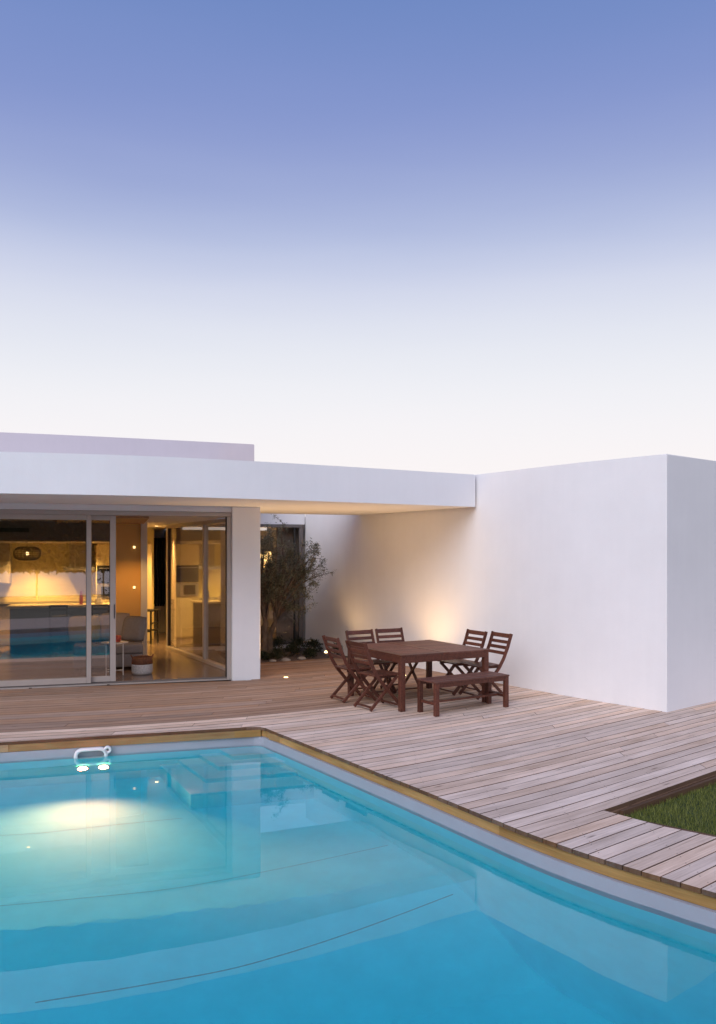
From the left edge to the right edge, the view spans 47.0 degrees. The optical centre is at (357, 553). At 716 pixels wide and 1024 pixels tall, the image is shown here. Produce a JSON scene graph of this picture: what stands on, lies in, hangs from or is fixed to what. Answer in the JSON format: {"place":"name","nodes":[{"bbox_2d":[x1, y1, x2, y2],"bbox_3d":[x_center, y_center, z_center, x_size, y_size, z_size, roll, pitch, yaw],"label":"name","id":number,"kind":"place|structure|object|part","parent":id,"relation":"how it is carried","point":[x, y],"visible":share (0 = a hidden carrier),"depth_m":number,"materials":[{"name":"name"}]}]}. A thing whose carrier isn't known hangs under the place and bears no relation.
{"place":"outdoors","nodes":[
{"label":"outdoors","id":0,"kind":"place"},
{"bbox_2d":[6,603,109,652],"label":"kitchen island","id":1,"kind":"structure","parent":0,"point":[29,627],"depth_m":16.69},
{"bbox_2d":[79,591,82,603],"bbox_3d":[-5.761,0.914,17.136,0.080,0.280,0.079,0,0,-16],"label":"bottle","id":2,"kind":"object","parent":1,"relation":"on","point":[81,599],"visible":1,"depth_m":17.11,"materials":[{"name":"red glass"}]},
{"bbox_2d":[94,598,102,603],"bbox_3d":[-5.426,0.995,17.235,0.180,0.120,0.177,0,0,-16],"label":"vase","id":3,"kind":"object","parent":1,"relation":"on","point":[98,601],"visible":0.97,"depth_m":17.18,"materials":[{"name":"beige ceramic"}]},
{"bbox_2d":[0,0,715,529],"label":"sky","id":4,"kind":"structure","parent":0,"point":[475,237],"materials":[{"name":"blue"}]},
{"bbox_2d":[620,782,715,834],"bbox_3d":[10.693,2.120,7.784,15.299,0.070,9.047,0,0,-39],"label":"lawn","id":5,"kind":"structure","parent":0,"point":[693,815],"depth_m":6.63,"materials":[{"name":"green plant"}]},
{"label":"ground","id":6,"kind":"structure","parent":0,"visible":0},
{"bbox_2d":[0,432,474,689],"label":"house","id":7,"kind":"structure","parent":6,"relation":"on","point":[60,493],"depth_m":13.10,"materials":[{"name":"paint"}]},
{"bbox_2d":[0,543,11,582],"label":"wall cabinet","id":8,"kind":"object","parent":7,"relation":"attached to","point":[5,562],"depth_m":18.04,"materials":[{"name":"wood"}]},
{"bbox_2d":[13,546,40,560],"bbox_3d":[-6.747,-0.043,16.793,0.532,0.374,0.532,0,0,-16],"label":"pendant lamp","id":9,"kind":"object","parent":7,"relation":"hanging from","point":[27,553],"visible":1,"depth_m":16.63,"materials":[{"name":"brown metal"}]},
{"bbox_2d":[0,601,94,645],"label":"kitchen counter","id":10,"kind":"object","parent":7,"relation":"on","point":[4,626],"visible":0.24,"depth_m":17.81,"materials":[{"name":"grey"}]},
{"bbox_2d":[0,606,7,641],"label":"cabinet door","id":11,"kind":"structure","parent":10,"relation":"in","point":[3,611],"depth_m":17.78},
{"bbox_2d":[8,609,9,640],"bbox_3d":[-7.288,1.515,17.894,0.596,0.770,0.018,0,0,-16],"label":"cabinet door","id":12,"kind":"structure","parent":10,"relation":"in","point":[8,609],"depth_m":17.81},
{"bbox_2d":[48,605,68,654],"bbox_3d":[-5.989,1.512,16.496,0.380,0.975,0.380,0,0,-16],"label":"bar stool","id":13,"kind":"object","parent":7,"relation":"on","point":[50,616],"visible":1,"depth_m":16.38,"materials":[{"name":"black wood"}]},
{"bbox_2d":[63,543,94,570],"bbox_3d":[-6.279,0.077,18.579,0.666,0.605,0.520,0,0,-16],"label":"range hood","id":14,"kind":"object","parent":7,"relation":"attached to","point":[77,556],"visible":0.92,"depth_m":18.48,"materials":[{"name":"beige metal"}]},
{"bbox_2d":[91,604,109,615],"bbox_3d":[-5.222,1.512,16.722,0.380,0.975,0.380,0,0,-16],"label":"bar stool","id":15,"kind":"object","parent":7,"relation":"on","point":[100,605],"visible":0.27,"depth_m":16.56,"materials":[{"name":"black wood"}]},
{"bbox_2d":[96,544,109,602],"bbox_3d":[-5.618,0.890,18.698,0.620,2.220,0.665,0,0,-16],"label":"oven unit","id":16,"kind":"object","parent":7,"relation":"in","point":[103,571],"visible":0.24,"depth_m":18.37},
{"bbox_3d":[-5.539,0.030,18.432,0.610,0.460,0.019,0,0,-16],"label":"cabinet door","id":17,"kind":"part","parent":16,"relation":"part of","materials":[{"name":"brown wood"}]},
{"bbox_3d":[-5.536,0.475,18.409,0.580,0.390,0.064,0,0,-16],"label":"oven door","id":18,"kind":"part","parent":16,"relation":"part of","materials":[{"name":"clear glass"}]},
{"bbox_3d":[-5.540,0.847,18.423,0.580,0.315,0.035,0,0,-16],"label":"microwave door","id":19,"kind":"part","parent":16,"relation":"part of","materials":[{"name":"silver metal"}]},
{"bbox_3d":[-5.539,1.145,18.432,0.610,0.250,0.019,0,0,-16],"label":"cabinet door","id":20,"kind":"part","parent":16,"relation":"part of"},
{"bbox_2d":[73,640,142,670],"bbox_3d":[-4.403,1.630,14.550,1.160,0.740,0.970,0,0,-16],"label":"sofa","id":21,"kind":"object","parent":7,"relation":"on","point":[98,654],"visible":0.56,"depth_m":14.11,"materials":[{"name":"grey fabric"}]},
{"bbox_2d":[68,616,100,640],"bbox_3d":[-4.814,1.320,14.528,0.560,0.460,0.180,0,-16,-21],"label":"cushion","id":22,"kind":"object","parent":21,"relation":"on","point":[76,628],"visible":0.77,"depth_m":14.45,"materials":[{"name":"grey fabric"}]},
{"bbox_2d":[100,613,129,639],"bbox_3d":[-4.345,1.300,14.708,0.550,0.500,0.200,0,-16,-12],"label":"cushion","id":23,"kind":"object","parent":21,"relation":"on","point":[105,624],"visible":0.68,"depth_m":14.62,"materials":[{"name":"beige fabric"}]},
{"bbox_2d":[122,616,146,641],"bbox_3d":[-3.972,1.335,14.610,0.500,0.460,0.180,0,-14,22],"label":"cushion","id":24,"kind":"object","parent":21,"relation":"on","point":[133,628],"visible":1,"depth_m":14.52,"materials":[{"name":"grey fabric"}]},
{"bbox_2d":[101,641,127,675],"bbox_3d":[-4.028,1.732,13.634,0.440,0.535,0.440,0,0,-16],"label":"side table","id":25,"kind":"object","parent":7,"relation":"on","point":[120,642],"visible":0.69,"depth_m":13.54,"materials":[{"name":"white metal"}]},
{"bbox_2d":[116,635,120,641],"bbox_3d":[-3.995,1.412,13.664,0.130,0.105,0.128,0,0,-16],"label":"flower pot","id":26,"kind":"object","parent":25,"relation":"on","point":[118,638],"visible":0.66,"depth_m":13.62,"materials":[{"name":"red ceramic"}]},
{"bbox_2d":[0,509,231,689],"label":"sliding door","id":27,"kind":"structure","parent":7,"relation":"in","point":[88,515],"depth_m":12.61,"materials":[{"name":"grey metal"}]},
{"bbox_2d":[130,654,153,674],"bbox_3d":[-3.592,1.838,13.710,0.342,0.324,0.344,0,0,32],"label":"basket","id":28,"kind":"object","parent":7,"relation":"on","point":[142,664],"visible":1,"depth_m":13.57,"materials":[{"name":"white wicker"}]},
{"bbox_2d":[147,544,151,641],"bbox_3d":[-5.042,0.890,18.902,0.580,2.220,0.600,0,0,-16],"label":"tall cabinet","id":29,"kind":"object","parent":7,"relation":"on","point":[149,576],"visible":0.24,"depth_m":18.68,"materials":[{"name":"wood"}]},
{"bbox_2d":[147,609,159,644],"bbox_3d":[-4.664,1.512,18.294,0.380,0.975,0.380,0,0,14],"label":"bar stool","id":30,"kind":"object","parent":7,"relation":"on","point":[150,630],"visible":0.47,"depth_m":18.29,"materials":[{"name":"black wood"}]},
{"bbox_2d":[154,538,164,603],"bbox_3d":[-5.122,0.450,21.105,0.335,1.700,0.050,0,0,-16],"label":"slot window","id":31,"kind":"structure","parent":7,"relation":"in","point":[154,538],"depth_m":21.09,"materials":[{"name":"black glass"}]},
{"bbox_2d":[176,524,302,647],"bbox_3d":[-2.487,0.658,17.509,2.712,2.564,0.360,0,0,-16],"label":"courtyard window","id":32,"kind":"structure","parent":7,"relation":"in","point":[284,627],"depth_m":17.72,"materials":[{"name":"grey"}]},
{"bbox_2d":[217,648,347,662],"bbox_3d":[-1.846,2.092,16.464,2.930,0.125,2.560,0,0,-26],"label":"planting bed","id":33,"kind":"object","parent":6,"relation":"on","point":[319,654],"depth_m":16.23,"materials":[{"name":"green plant"}]},
{"bbox_2d":[260,649,271,659],"bbox_3d":[-1.819,1.926,15.693,0.353,0.216,0.384,0,0,-35],"label":"shrub","id":34,"kind":"object","parent":33,"relation":"on","point":[263,655],"visible":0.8,"depth_m":15.65,"materials":[{"name":"green plant"}]},
{"bbox_2d":[270,646,286,658],"bbox_3d":[-1.563,1.912,15.868,0.341,0.243,0.398,0,0,44],"label":"shrub","id":35,"kind":"object","parent":33,"relation":"on","point":[276,652],"visible":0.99,"depth_m":15.85,"materials":[{"name":"green plant"}]},
{"bbox_2d":[272,635,289,651],"bbox_3d":[-1.672,1.860,17.111,0.497,0.346,0.408,0,0,-23],"label":"shrub","id":36,"kind":"object","parent":33,"relation":"on","point":[277,641],"visible":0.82,"depth_m":17.06,"materials":[{"name":"green plant"}]},
{"bbox_2d":[283,643,301,655],"bbox_3d":[-1.310,1.899,16.333,0.440,0.269,0.392,0,0,0],"label":"shrub","id":37,"kind":"object","parent":33,"relation":"on","point":[289,649],"visible":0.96,"depth_m":16.29,"materials":[{"name":"green plant"}]},
{"bbox_2d":[260,514,333,656],"bbox_3d":[-1.460,0.599,16.178,2.093,2.873,1.196,0,0,0],"label":"olive tree","id":38,"kind":"object","parent":33,"relation":"on","point":[277,587],"visible":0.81,"depth_m":16.18,"materials":[{"name":"green plant"}]},
{"bbox_2d":[288,636,306,649],"bbox_3d":[-1.240,1.869,17.093,0.454,0.329,0.462,0,0,-21],"label":"shrub","id":39,"kind":"object","parent":33,"relation":"on","point":[296,640],"visible":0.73,"depth_m":17.07,"materials":[{"name":"green plant"}]},
{"bbox_2d":[301,647,316,658],"bbox_3d":[-0.954,1.928,16.023,0.352,0.211,0.370,0,0,0],"label":"shrub","id":40,"kind":"object","parent":33,"relation":"on","point":[307,652],"visible":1,"depth_m":16.02,"materials":[{"name":"green plant"}]},
{"bbox_2d":[302,638,322,651],"bbox_3d":[-0.946,1.884,17.119,0.497,0.299,0.471,0,0,0],"label":"shrub","id":41,"kind":"object","parent":33,"relation":"on","point":[313,643],"visible":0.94,"depth_m":17.05,"materials":[{"name":"green plant"}]},
{"bbox_2d":[0,657,715,909],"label":"wooden deck","id":42,"kind":"structure","parent":6,"relation":"on","point":[568,779],"depth_m":8.81,"materials":[{"name":"brown wood"}]},
{"bbox_2d":[322,635,376,702],"bbox_3d":[-0.120,1.559,11.245,0.615,0.884,0.452,0,0,-27],"label":"folding chair","id":43,"kind":"object","parent":42,"relation":"on","point":[350,669],"visible":0.9,"depth_m":11.16,"materials":[{"name":"brown wood"}]},
{"bbox_2d":[345,629,393,694],"bbox_3d":[0.165,1.559,11.849,0.452,0.884,0.615,0,0,-32],"label":"folding chair","id":44,"kind":"object","parent":42,"relation":"on","point":[376,661],"visible":0.52,"depth_m":11.97,"materials":[{"name":"brown wood"}]},
{"bbox_2d":[345,639,397,711],"bbox_3d":[0.212,1.559,10.658,0.615,0.884,0.452,0,0,-33],"label":"folding chair","id":45,"kind":"object","parent":42,"relation":"on","point":[378,675],"visible":0.93,"depth_m":10.58,"materials":[{"name":"brown wood"}]},
{"bbox_2d":[375,627,418,693],"bbox_3d":[0.593,1.559,12.115,0.452,0.884,0.615,0,0,-27],"label":"folding chair","id":46,"kind":"object","parent":42,"relation":"on","point":[390,630],"visible":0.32,"depth_m":12.24,"materials":[{"name":"brown wood"}]},
{"bbox_2d":[348,640,488,711],"bbox_3d":[0.805,1.642,11.330,1.410,0.714,1.410,0,0,-30],"label":"dining table","id":47,"kind":"object","parent":42,"relation":"on","point":[402,653],"visible":0.95,"depth_m":10.95,"materials":[{"name":"brown wood"}]},
{"bbox_2d":[417,671,508,716],"bbox_3d":[1.354,1.787,10.550,1.216,0.424,0.390,0,0,-32],"label":"bench","id":48,"kind":"object","parent":42,"relation":"on","point":[488,678],"visible":1,"depth_m":10.44,"materials":[{"name":"brown wood"}]},
{"bbox_2d":[439,629,487,695],"bbox_3d":[1.490,1.559,11.901,0.615,0.884,0.452,0,0,-29],"label":"folding chair","id":49,"kind":"object","parent":42,"relation":"on","point":[456,663],"visible":0.69,"depth_m":11.89,"materials":[{"name":"brown wood"}]},
{"bbox_2d":[458,631,512,699],"bbox_3d":[1.790,1.559,11.574,0.615,0.884,0.452,0,0,-26],"label":"folding chair","id":50,"kind":"object","parent":42,"relation":"on","point":[478,665],"visible":0.64,"depth_m":11.57,"materials":[{"name":"brown wood"}]},
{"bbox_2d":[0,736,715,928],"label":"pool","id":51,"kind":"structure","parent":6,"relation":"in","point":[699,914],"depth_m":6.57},
{"bbox_2d":[74,746,111,757],"bbox_3d":[-2.882,2.427,8.950,0.391,0.655,0.060,0,0,-17],"label":"pool fitting","id":52,"kind":"object","parent":51,"relation":"attached to","point":[102,749],"visible":0.35,"depth_m":8.94,"materials":[{"name":"white plastic"}]},
{"bbox_2d":[0,745,715,1023],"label":"water","id":53,"kind":"structure","parent":51,"relation":"in","point":[251,884],"depth_m":5.00,"materials":[{"name":"blue liquid"}]},
{"bbox_2d":[305,454,715,711],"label":"annex building","id":54,"kind":"structure","parent":6,"relation":"on","point":[594,580],"depth_m":11.67,"materials":[{"name":"white paint"}]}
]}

